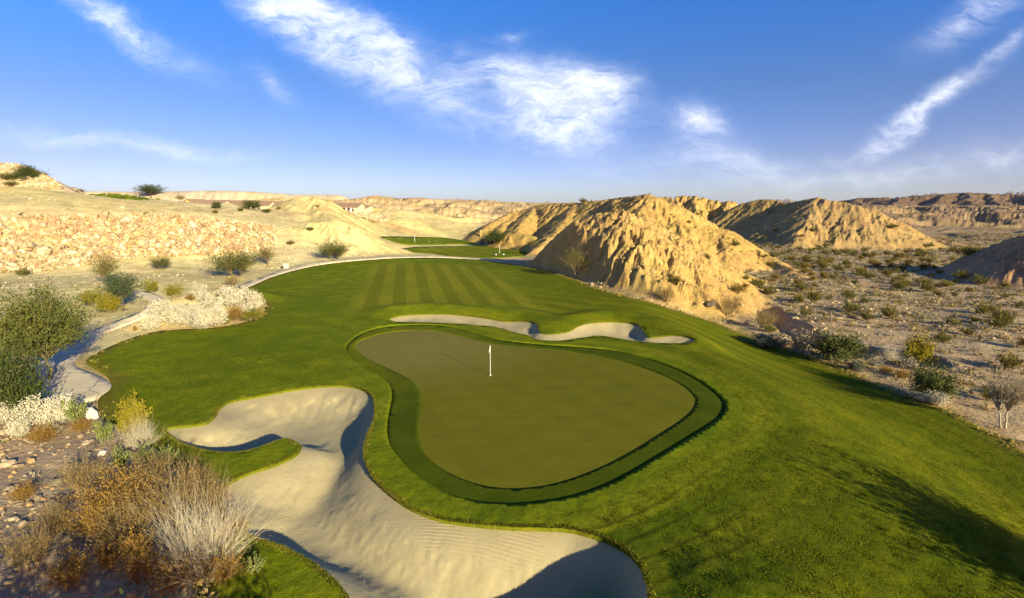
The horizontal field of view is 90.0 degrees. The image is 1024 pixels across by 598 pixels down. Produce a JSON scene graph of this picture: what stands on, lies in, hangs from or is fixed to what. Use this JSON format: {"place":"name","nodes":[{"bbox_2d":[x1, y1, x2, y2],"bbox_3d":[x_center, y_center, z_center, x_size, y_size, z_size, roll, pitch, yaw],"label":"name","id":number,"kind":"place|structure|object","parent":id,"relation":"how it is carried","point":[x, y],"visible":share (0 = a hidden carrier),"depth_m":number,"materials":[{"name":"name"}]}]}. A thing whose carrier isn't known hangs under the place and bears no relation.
{"place":"outdoors","nodes":[
{"label":"outdoors","id":0,"kind":"place"},
{"bbox_2d":[9,181,80,192],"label":"hill","id":1,"kind":"structure","parent":0,"point":[66,188],"depth_m":126.29,"materials":[{"name":"soil"}]},
{"bbox_2d":[0,162,63,189],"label":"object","id":2,"kind":"object","parent":1,"relation":"on","point":[42,180],"visible":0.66,"depth_m":125.01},
{"bbox_2d":[8,164,50,178],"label":"tree","id":3,"kind":"object","parent":2,"relation":"on","point":[27,172],"visible":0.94,"depth_m":124.24,"materials":[{"name":"green plant"}]},
{"bbox_2d":[24,290,168,403],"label":"cart path","id":4,"kind":"structure","parent":0,"point":[82,385],"depth_m":36.95,"materials":[{"name":"concrete"}]},
{"bbox_2d":[89,193,160,199],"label":"lawn","id":5,"kind":"structure","parent":0,"point":[120,196],"depth_m":332.64,"materials":[{"name":"plant"}]},
{"bbox_2d":[81,191,385,201],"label":"mesa","id":6,"kind":"structure","parent":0,"point":[218,195],"depth_m":537.83,"materials":[{"name":"stone"}]},
{"bbox_2d":[133,184,169,197],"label":"tree","id":7,"kind":"object","parent":6,"relation":"on","point":[149,189],"visible":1,"depth_m":526.07,"materials":[{"name":"green plant"}]},
{"bbox_2d":[269,196,389,233],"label":"hill","id":8,"kind":"structure","parent":0,"point":[297,205],"depth_m":150.85,"materials":[{"name":"soil"}]},
{"bbox_2d":[294,220,409,254],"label":"hill","id":9,"kind":"structure","parent":0,"point":[342,232],"depth_m":123.84,"materials":[{"name":"soil"}]},
{"bbox_2d":[230,256,500,287],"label":"cart path","id":10,"kind":"structure","parent":0,"point":[253,282],"depth_m":105.65,"materials":[{"name":"concrete"}]},
{"bbox_2d":[348,211,444,234],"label":"hill","id":11,"kind":"structure","parent":0,"point":[414,224],"depth_m":195.05,"materials":[{"name":"soil"}]},
{"bbox_2d":[335,203,366,211],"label":"house","id":12,"kind":"structure","parent":11,"relation":"on","point":[357,207],"depth_m":215.38,"materials":[{"name":"beige paint"}]},
{"bbox_2d":[350,211,390,221],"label":"stone revetment","id":13,"kind":"object","parent":11,"relation":"on","point":[376,217],"visible":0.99,"depth_m":191.78,"materials":[{"name":"beige stone"}]},
{"bbox_2d":[377,221,418,235],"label":"hill","id":14,"kind":"structure","parent":0,"point":[402,229],"depth_m":181.30,"materials":[{"name":"soil"}]},
{"bbox_2d":[167,387,647,597],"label":"sand bunker","id":15,"kind":"object","parent":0,"point":[349,524],"visible":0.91,"depth_m":20.10},
{"bbox_2d":[161,313,696,597],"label":"grass","id":16,"kind":"structure","parent":0,"point":[334,581],"depth_m":20.81,"materials":[{"name":"green plant"}]},
{"bbox_2d":[483,233,537,248],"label":"hill","id":17,"kind":"structure","parent":0,"point":[521,239],"depth_m":161.87,"materials":[{"name":"soil"}]},
{"bbox_2d":[475,228,510,241],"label":"tree","id":18,"kind":"object","parent":17,"relation":"on","point":[493,236],"visible":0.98,"depth_m":163.12,"materials":[{"name":"green plant"}]},
{"bbox_2d":[0,187,1023,597],"bbox_3d":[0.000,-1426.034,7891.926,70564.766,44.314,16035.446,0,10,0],"label":"desert ground","id":19,"kind":"structure","parent":0,"point":[462,219],"depth_m":73.78,"materials":[{"name":"soil"}]},
{"bbox_2d":[0,398,32,424],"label":"bush","id":20,"kind":"object","parent":19,"relation":"on","point":[4,415],"visible":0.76,"depth_m":27.53,"materials":[{"name":"beige plant"}]},
{"bbox_2d":[4,416,34,437],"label":"bush","id":21,"kind":"object","parent":19,"relation":"on","point":[16,428],"visible":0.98,"depth_m":26.31,"materials":[{"name":"beige plant"}]},
{"bbox_2d":[5,480,47,504],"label":"bush","id":22,"kind":"object","parent":19,"relation":"on","point":[20,494],"visible":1,"depth_m":20.36,"materials":[{"name":"brown plant"}]},
{"bbox_2d":[0,335,62,412],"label":"tree","id":23,"kind":"object","parent":19,"relation":"on","point":[14,387],"visible":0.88,"depth_m":28.03,"materials":[{"name":"green plant"}]},
{"bbox_2d":[5,393,58,425],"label":"bush","id":24,"kind":"object","parent":19,"relation":"on","point":[28,411],"visible":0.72,"depth_m":27.49,"materials":[{"name":"beige plant"}]},
{"bbox_2d":[0,510,66,572],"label":"bush","id":25,"kind":"object","parent":19,"relation":"on","point":[38,544],"visible":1,"depth_m":16.43,"materials":[{"name":"brown plant"}]},
{"bbox_2d":[22,420,71,445],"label":"bush","id":26,"kind":"object","parent":19,"relation":"on","point":[43,435],"visible":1,"depth_m":25.67,"materials":[{"name":"brown plant"}]},
{"bbox_2d":[18,491,82,533],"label":"bush","id":27,"kind":"object","parent":19,"relation":"on","point":[59,517],"visible":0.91,"depth_m":18.23,"materials":[{"name":"brown plant"}]},
{"bbox_2d":[0,270,107,379],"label":"palo verde tree","id":28,"kind":"object","parent":19,"relation":"on","point":[37,325],"visible":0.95,"depth_m":33.70,"materials":[{"name":"green plant"}]},
{"bbox_2d":[29,392,79,424],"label":"bush","id":29,"kind":"object","parent":19,"relation":"on","point":[61,418],"visible":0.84,"depth_m":27.71,"materials":[{"name":"beige plant"}]},
{"bbox_2d":[24,544,100,597],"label":"bush","id":30,"kind":"object","parent":19,"relation":"on","point":[75,573],"visible":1,"depth_m":15.62,"materials":[{"name":"brown plant"}]},
{"bbox_2d":[59,396,90,424],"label":"bush","id":31,"kind":"object","parent":19,"relation":"on","point":[72,411],"visible":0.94,"depth_m":27.81,"materials":[{"name":"green plant"}]},
{"bbox_2d":[67,416,94,432],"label":"bush","id":32,"kind":"object","parent":19,"relation":"on","point":[82,426],"visible":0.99,"depth_m":26.93,"materials":[{"name":"brown plant"}]},
{"bbox_2d":[52,443,116,496],"bbox_3d":[-17.428,6.709,20.512,2.394,2.662,2.706,0,10,2],"label":"bush","id":33,"kind":"object","parent":19,"relation":"on","point":[82,472],"visible":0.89,"depth_m":20.61,"materials":[{"name":"brown plant"}]},
{"bbox_2d":[79,287,113,306],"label":"bush","id":34,"kind":"object","parent":19,"relation":"on","point":[90,298],"visible":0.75,"depth_m":58.61,"materials":[{"name":"green plant"}]},
{"bbox_2d":[57,489,136,543],"bbox_3d":[-14.466,7.532,17.919,2.304,2.048,2.335,-6,12,-30],"label":"bush","id":35,"kind":"object","parent":19,"relation":"on","point":[86,520],"visible":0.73,"depth_m":17.78,"materials":[{"name":"brown plant"}]},
{"bbox_2d":[92,416,114,444],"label":"bush","id":36,"kind":"object","parent":19,"relation":"on","point":[102,432],"visible":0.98,"depth_m":25.33,"materials":[{"name":"green plant"}]},
{"bbox_2d":[82,249,126,285],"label":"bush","id":37,"kind":"object","parent":19,"relation":"on","point":[104,268],"visible":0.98,"depth_m":69.73,"materials":[{"name":"green plant"}]},
{"bbox_2d":[0,406,210,597],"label":"cobbles","id":38,"kind":"object","parent":19,"relation":"on","point":[12,463],"visible":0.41,"depth_m":20.22,"materials":[{"name":"stone"}]},
{"bbox_2d":[50,458,166,533],"bbox_3d":[-14.729,7.131,19.144,3.327,2.311,2.992,-4,11,-23],"label":"bush","id":39,"kind":"object","parent":19,"relation":"on","point":[119,489],"visible":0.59,"depth_m":18.88,"materials":[{"name":"brown plant"}]},
{"bbox_2d":[92,537,125,571],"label":"bush","id":40,"kind":"object","parent":19,"relation":"on","point":[106,552],"visible":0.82,"depth_m":16.54,"materials":[{"name":"brown plant"}]},
{"bbox_2d":[94,290,127,313],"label":"bush","id":41,"kind":"object","parent":19,"relation":"on","point":[110,304],"visible":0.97,"depth_m":55.81,"materials":[{"name":"yellow plant"}]},
{"bbox_2d":[77,476,164,553],"bbox_3d":[-13.121,7.170,17.415,2.668,3.241,2.476,-5,12,-26],"label":"bush","id":42,"kind":"object","parent":19,"relation":"on","point":[119,529],"visible":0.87,"depth_m":17.32,"materials":[{"name":"brown plant"}]},
{"bbox_2d":[92,270,149,310],"bbox_3d":[-43.781,-1.044,57.355,4.782,4.963,4.796,-2,11,-11],"label":"tree","id":43,"kind":"object","parent":19,"relation":"on","point":[124,288],"visible":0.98,"depth_m":56.71,"materials":[{"name":"green plant"}]},
{"bbox_2d":[111,445,130,469],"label":"bush","id":44,"kind":"object","parent":19,"relation":"on","point":[123,458],"visible":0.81,"depth_m":22.74,"materials":[{"name":"green plant"}]},
{"bbox_2d":[113,391,152,436],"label":"bush","id":45,"kind":"object","parent":19,"relation":"on","point":[131,411],"visible":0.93,"depth_m":26.01,"materials":[{"name":"yellow plant"}]},
{"bbox_2d":[98,522,169,586],"bbox_3d":[-11.848,7.943,16.042,1.930,2.237,1.904,-3,11,-18],"label":"bush","id":46,"kind":"object","parent":19,"relation":"on","point":[143,557],"visible":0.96,"depth_m":16.01,"materials":[{"name":"brown plant"}]},
{"bbox_2d":[0,210,278,272],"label":"stone revetment","id":47,"kind":"object","parent":19,"relation":"on","point":[98,224],"visible":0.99,"depth_m":97.01,"materials":[{"name":"beige stone"}]},
{"bbox_2d":[109,408,169,451],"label":"bush","id":48,"kind":"object","parent":19,"relation":"on","point":[144,439],"visible":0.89,"depth_m":25.07,"materials":[{"name":"beige plant"}]},
{"bbox_2d":[99,442,182,510],"bbox_3d":[-14.020,6.696,19.767,3.021,3.209,2.804,3,11,17],"label":"bush","id":49,"kind":"object","parent":19,"relation":"on","point":[161,476],"visible":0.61,"depth_m":19.67,"materials":[{"name":"brown plant"}]},
{"bbox_2d":[129,441,154,464],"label":"bush","id":50,"kind":"object","parent":19,"relation":"on","point":[143,456],"visible":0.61,"depth_m":23.27,"materials":[{"name":"green plant"}]},
{"bbox_2d":[138,314,161,330],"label":"silver bush","id":51,"kind":"object","parent":19,"relation":"on","point":[152,322],"visible":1,"depth_m":49.55,"materials":[{"name":"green plant"}]},
{"bbox_2d":[131,436,174,479],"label":"bush","id":52,"kind":"object","parent":19,"relation":"on","point":[161,462],"visible":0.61,"depth_m":22.02,"materials":[{"name":"brown plant"}]},
{"bbox_2d":[142,297,176,316],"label":"silver bush","id":53,"kind":"object","parent":19,"relation":"on","point":[154,309],"visible":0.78,"depth_m":51.49,"materials":[{"name":"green plant"}]},
{"bbox_2d":[147,255,172,269],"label":"bush","id":54,"kind":"object","parent":19,"relation":"on","point":[163,262],"visible":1,"depth_m":89.80,"materials":[{"name":"green plant"}]},
{"bbox_2d":[150,444,179,466],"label":"bush","id":55,"kind":"object","parent":19,"relation":"on","point":[166,454],"visible":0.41,"depth_m":23.23,"materials":[{"name":"green plant"}]},
{"bbox_2d":[4,188,336,326],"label":"rubble","id":56,"kind":"object","parent":19,"relation":"on","point":[30,198],"visible":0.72,"depth_m":96.72,"materials":[{"name":"stone"}]},
{"bbox_2d":[158,303,183,322],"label":"silver bush","id":57,"kind":"object","parent":19,"relation":"on","point":[166,314],"visible":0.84,"depth_m":51.25,"materials":[{"name":"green plant"}]},
{"bbox_2d":[115,431,231,536],"bbox_3d":[-12.033,6.619,18.311,3.870,4.175,3.424,5,11,26],"label":"bush","id":58,"kind":"object","parent":19,"relation":"on","point":[160,505],"visible":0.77,"depth_m":18.45,"materials":[{"name":"brown plant"}]},
{"bbox_2d":[163,282,185,298],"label":"bush","id":59,"kind":"object","parent":19,"relation":"on","point":[173,291],"visible":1,"depth_m":55.49,"materials":[{"name":"green plant"}]},
{"bbox_2d":[138,544,211,596],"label":"bush","id":60,"kind":"object","parent":19,"relation":"on","point":[169,578],"visible":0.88,"depth_m":15.92,"materials":[{"name":"brown plant"}]},
{"bbox_2d":[167,310,187,324],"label":"silver bush","id":61,"kind":"object","parent":19,"relation":"on","point":[177,318],"visible":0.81,"depth_m":51.20,"materials":[{"name":"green plant"}]},
{"bbox_2d":[168,448,219,498],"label":"bush","id":62,"kind":"object","parent":19,"relation":"on","point":[196,470],"visible":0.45,"depth_m":20.88,"materials":[{"name":"brown plant"}]},
{"bbox_2d":[111,451,281,597],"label":"bush","id":63,"kind":"object","parent":19,"relation":"on","point":[209,550],"visible":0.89,"depth_m":16.81,"materials":[{"name":"beige plant"}]},
{"bbox_2d":[188,289,216,301],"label":"silver bush","id":64,"kind":"object","parent":19,"relation":"on","point":[198,295],"visible":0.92,"depth_m":56.55,"materials":[{"name":"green plant"}]},
{"bbox_2d":[190,306,218,328],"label":"silver bush","id":65,"kind":"object","parent":19,"relation":"on","point":[202,320],"visible":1,"depth_m":50.54,"materials":[{"name":"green plant"}]},
{"bbox_2d":[197,297,222,312],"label":"silver bush","id":66,"kind":"object","parent":19,"relation":"on","point":[206,304],"visible":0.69,"depth_m":54.60,"materials":[{"name":"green plant"}]},
{"bbox_2d":[206,305,228,325],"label":"silver bush","id":67,"kind":"object","parent":19,"relation":"on","point":[220,314],"visible":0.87,"depth_m":51.67,"materials":[{"name":"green plant"}]},
{"bbox_2d":[199,466,236,512],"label":"bush","id":68,"kind":"object","parent":19,"relation":"on","point":[221,500],"visible":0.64,"depth_m":20.19,"materials":[{"name":"beige plant"}]},
{"bbox_2d":[191,547,249,586],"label":"bush","id":69,"kind":"object","parent":19,"relation":"on","point":[220,569],"visible":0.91,"depth_m":16.46,"materials":[{"name":"brown plant"}]},
{"bbox_2d":[0,186,454,479],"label":"scrub","id":70,"kind":"object","parent":19,"relation":"on","point":[125,334],"visible":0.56,"depth_m":101.51,"materials":[{"name":"green plant"}]},
{"bbox_2d":[200,242,260,276],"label":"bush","id":71,"kind":"object","parent":19,"relation":"on","point":[241,263],"visible":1,"depth_m":85.00,"materials":[{"name":"green plant"}]},
{"bbox_2d":[213,285,248,306],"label":"silver bush","id":72,"kind":"object","parent":19,"relation":"on","point":[225,297],"visible":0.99,"depth_m":58.48,"materials":[{"name":"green plant"}]},
{"bbox_2d":[214,504,254,539],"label":"bush","id":73,"kind":"object","parent":19,"relation":"on","point":[234,524],"visible":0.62,"depth_m":18.54,"materials":[{"name":"beige plant"}]},
{"bbox_2d":[239,306,266,320],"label":"bush","id":74,"kind":"object","parent":19,"relation":"on","point":[254,314],"visible":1,"depth_m":54.14,"materials":[{"name":"green plant"}]},
{"bbox_2d":[243,288,265,308],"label":"silver bush","id":75,"kind":"object","parent":19,"relation":"on","point":[253,300],"visible":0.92,"depth_m":59.08,"materials":[{"name":"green plant"}]},
{"bbox_2d":[247,244,281,265],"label":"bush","id":76,"kind":"object","parent":19,"relation":"on","point":[266,255],"visible":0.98,"depth_m":100.76,"materials":[{"name":"brown plant"}]},
{"bbox_2d":[311,239,351,259],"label":"tree","id":77,"kind":"object","parent":19,"relation":"on","point":[338,250],"visible":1,"depth_m":108.41,"materials":[{"name":"green plant"}]},
{"bbox_2d":[381,236,475,244],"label":"fairway","id":78,"kind":"structure","parent":19,"relation":"on","point":[420,240],"depth_m":165.88,"materials":[{"name":"green plant"}]},
{"bbox_2d":[402,245,527,257],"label":"fairway","id":79,"kind":"structure","parent":19,"relation":"on","point":[476,251],"depth_m":142.91,"materials":[{"name":"green plant"}]},
{"bbox_2d":[346,325,724,502],"bbox_3d":[-0.047,5.210,39.327,22.148,0.261,35.176,-5,11,-23],"label":"green collar","id":80,"kind":"object","parent":19,"relation":"on","point":[708,409],"visible":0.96,"depth_m":27.98,"materials":[{"name":"green plant"}]},
{"bbox_2d":[86,258,1023,597],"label":"fairway","id":81,"kind":"structure","parent":19,"relation":"on","point":[334,310],"depth_m":27.49,"materials":[{"name":"green plant"}]},
{"bbox_2d":[245,551,266,574],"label":"bush","id":82,"kind":"object","parent":81,"relation":"on","point":[257,564],"visible":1,"depth_m":16.85,"materials":[{"name":"green plant"}]},
{"bbox_2d":[103,349,1023,597],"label":"grass","id":83,"kind":"structure","parent":81,"relation":"on","point":[855,553],"depth_m":22.42,"materials":[{"name":"green plant"}]},
{"bbox_2d":[739,330,783,346],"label":"bush","id":84,"kind":"object","parent":81,"relation":"on","point":[766,341],"visible":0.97,"depth_m":56.45,"materials":[{"name":"grey plant"}]},
{"bbox_2d":[89,257,1023,597],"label":"weeds","id":85,"kind":"object","parent":19,"relation":"on","point":[845,371],"visible":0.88,"depth_m":42.02,"materials":[{"name":"green plant"}]},
{"bbox_2d":[557,246,588,276],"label":"tree","id":86,"kind":"object","parent":19,"relation":"on","point":[575,259],"visible":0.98,"depth_m":85.59,"materials":[{"name":"green plant"}]},
{"bbox_2d":[425,193,1023,410],"bbox_3d":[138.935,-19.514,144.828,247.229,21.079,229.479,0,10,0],"label":"scrub","id":87,"kind":"object","parent":19,"relation":"on","point":[968,371],"visible":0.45,"depth_m":86.95,"materials":[{"name":"green plant"}]},
{"bbox_2d":[716,285,750,316],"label":"bush","id":88,"kind":"object","parent":19,"relation":"on","point":[729,308],"visible":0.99,"depth_m":69.30,"materials":[{"name":"brown plant"}]},
{"bbox_2d":[746,307,782,328],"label":"bush","id":89,"kind":"object","parent":19,"relation":"on","point":[760,317],"visible":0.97,"depth_m":64.01,"materials":[{"name":"brown plant"}]},
{"bbox_2d":[559,216,1016,339],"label":"rubble","id":90,"kind":"object","parent":19,"relation":"on","point":[723,278],"visible":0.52,"depth_m":75.76,"materials":[{"name":"stone"}]},
{"bbox_2d":[778,327,812,353],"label":"bush","id":91,"kind":"object","parent":19,"relation":"on","point":[797,339],"visible":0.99,"depth_m":53.98,"materials":[{"name":"grey plant"}]},
{"bbox_2d":[803,325,875,365],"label":"bush","id":92,"kind":"object","parent":19,"relation":"on","point":[840,349],"visible":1,"depth_m":50.24,"materials":[{"name":"green plant"}]},
{"bbox_2d":[841,299,867,313],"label":"creosote bush","id":93,"kind":"object","parent":19,"relation":"on","point":[850,307],"visible":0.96,"depth_m":74.45,"materials":[{"name":"green plant"}]},
{"bbox_2d":[878,303,898,318],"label":"creosote bush","id":94,"kind":"object","parent":19,"relation":"on","point":[889,312],"visible":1,"depth_m":71.50,"materials":[{"name":"green plant"}]},
{"bbox_2d":[901,329,939,365],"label":"bush","id":95,"kind":"object","parent":19,"relation":"on","point":[919,349],"visible":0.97,"depth_m":52.90,"materials":[{"name":"yellow plant"}]},
{"bbox_2d":[895,358,970,400],"bbox_3d":[33.309,6.428,41.079,4.376,3.629,4.064,0,10,3],"label":"bush","id":96,"kind":"object","parent":19,"relation":"on","point":[934,380],"visible":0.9,"depth_m":40.58,"materials":[{"name":"green plant"}]},
{"bbox_2d":[915,389,952,405],"bbox_3d":[33.289,7.685,40.392,2.222,1.294,2.256,-6,12,-28],"label":"rock","id":97,"kind":"object","parent":19,"relation":"on","point":[935,398],"visible":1,"depth_m":39.99,"materials":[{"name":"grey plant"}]},
{"bbox_2d":[972,301,1002,314],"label":"creosote bush","id":98,"kind":"object","parent":19,"relation":"on","point":[983,309],"visible":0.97,"depth_m":73.34,"materials":[{"name":"green plant"}]},
{"bbox_2d":[973,356,1023,427],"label":"tree","id":99,"kind":"object","parent":19,"relation":"on","point":[1011,397],"visible":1,"depth_m":35.83,"materials":[{"name":"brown plant"}]},
{"bbox_2d":[983,315,1013,328],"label":"creosote bush","id":100,"kind":"object","parent":19,"relation":"on","point":[999,322],"visible":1,"depth_m":64.23,"materials":[{"name":"green plant"}]},
{"bbox_2d":[990,350,1023,370],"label":"creosote bush","id":101,"kind":"object","parent":19,"relation":"on","point":[1010,361],"visible":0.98,"depth_m":48.65,"materials":[{"name":"green plant"}]},
{"bbox_2d":[0,0,1023,204],"label":"sky","id":102,"kind":"structure","parent":0,"point":[536,101],"materials":[{"name":"blue"}]},
{"bbox_2d":[356,331,695,487],"bbox_3d":[-0.237,5.304,38.660,19.002,0.130,31.158,-5,11,-25],"label":"putting green","id":103,"kind":"object","parent":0,"point":[522,417],"visible":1,"depth_m":31.67,"materials":[{"name":"green plant"}]},
{"bbox_2d":[390,315,694,342],"bbox_3d":[1.639,3.241,51.344,31.501,1.014,8.432,3,11,14],"label":"sand bunker","id":104,"kind":"object","parent":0,"point":[626,331],"visible":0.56,"depth_m":51.89},
{"bbox_2d":[464,194,807,278],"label":"hill","id":105,"kind":"structure","parent":0,"point":[544,224],"depth_m":143.82,"materials":[{"name":"beige stone"}]},
{"bbox_2d":[522,210,766,320],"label":"hill","id":106,"kind":"structure","parent":0,"point":[618,256],"depth_m":81.95,"materials":[{"name":"beige stone"}]},
{"bbox_2d":[660,195,737,219],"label":"hill","id":107,"kind":"structure","parent":0,"point":[708,209],"depth_m":305.10,"materials":[{"name":"beige stone"}]},
{"bbox_2d":[708,197,948,249],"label":"hill","id":108,"kind":"structure","parent":0,"point":[848,225],"depth_m":199.19,"materials":[{"name":"beige stone"}]},
{"bbox_2d":[839,192,1023,207],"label":"hill","id":109,"kind":"structure","parent":0,"point":[981,199],"depth_m":936.11,"materials":[{"name":"brown stone"}]},
{"bbox_2d":[935,236,1023,287],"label":"hill","id":110,"kind":"structure","parent":0,"point":[1005,259],"depth_m":106.18,"materials":[{"name":"soil"}]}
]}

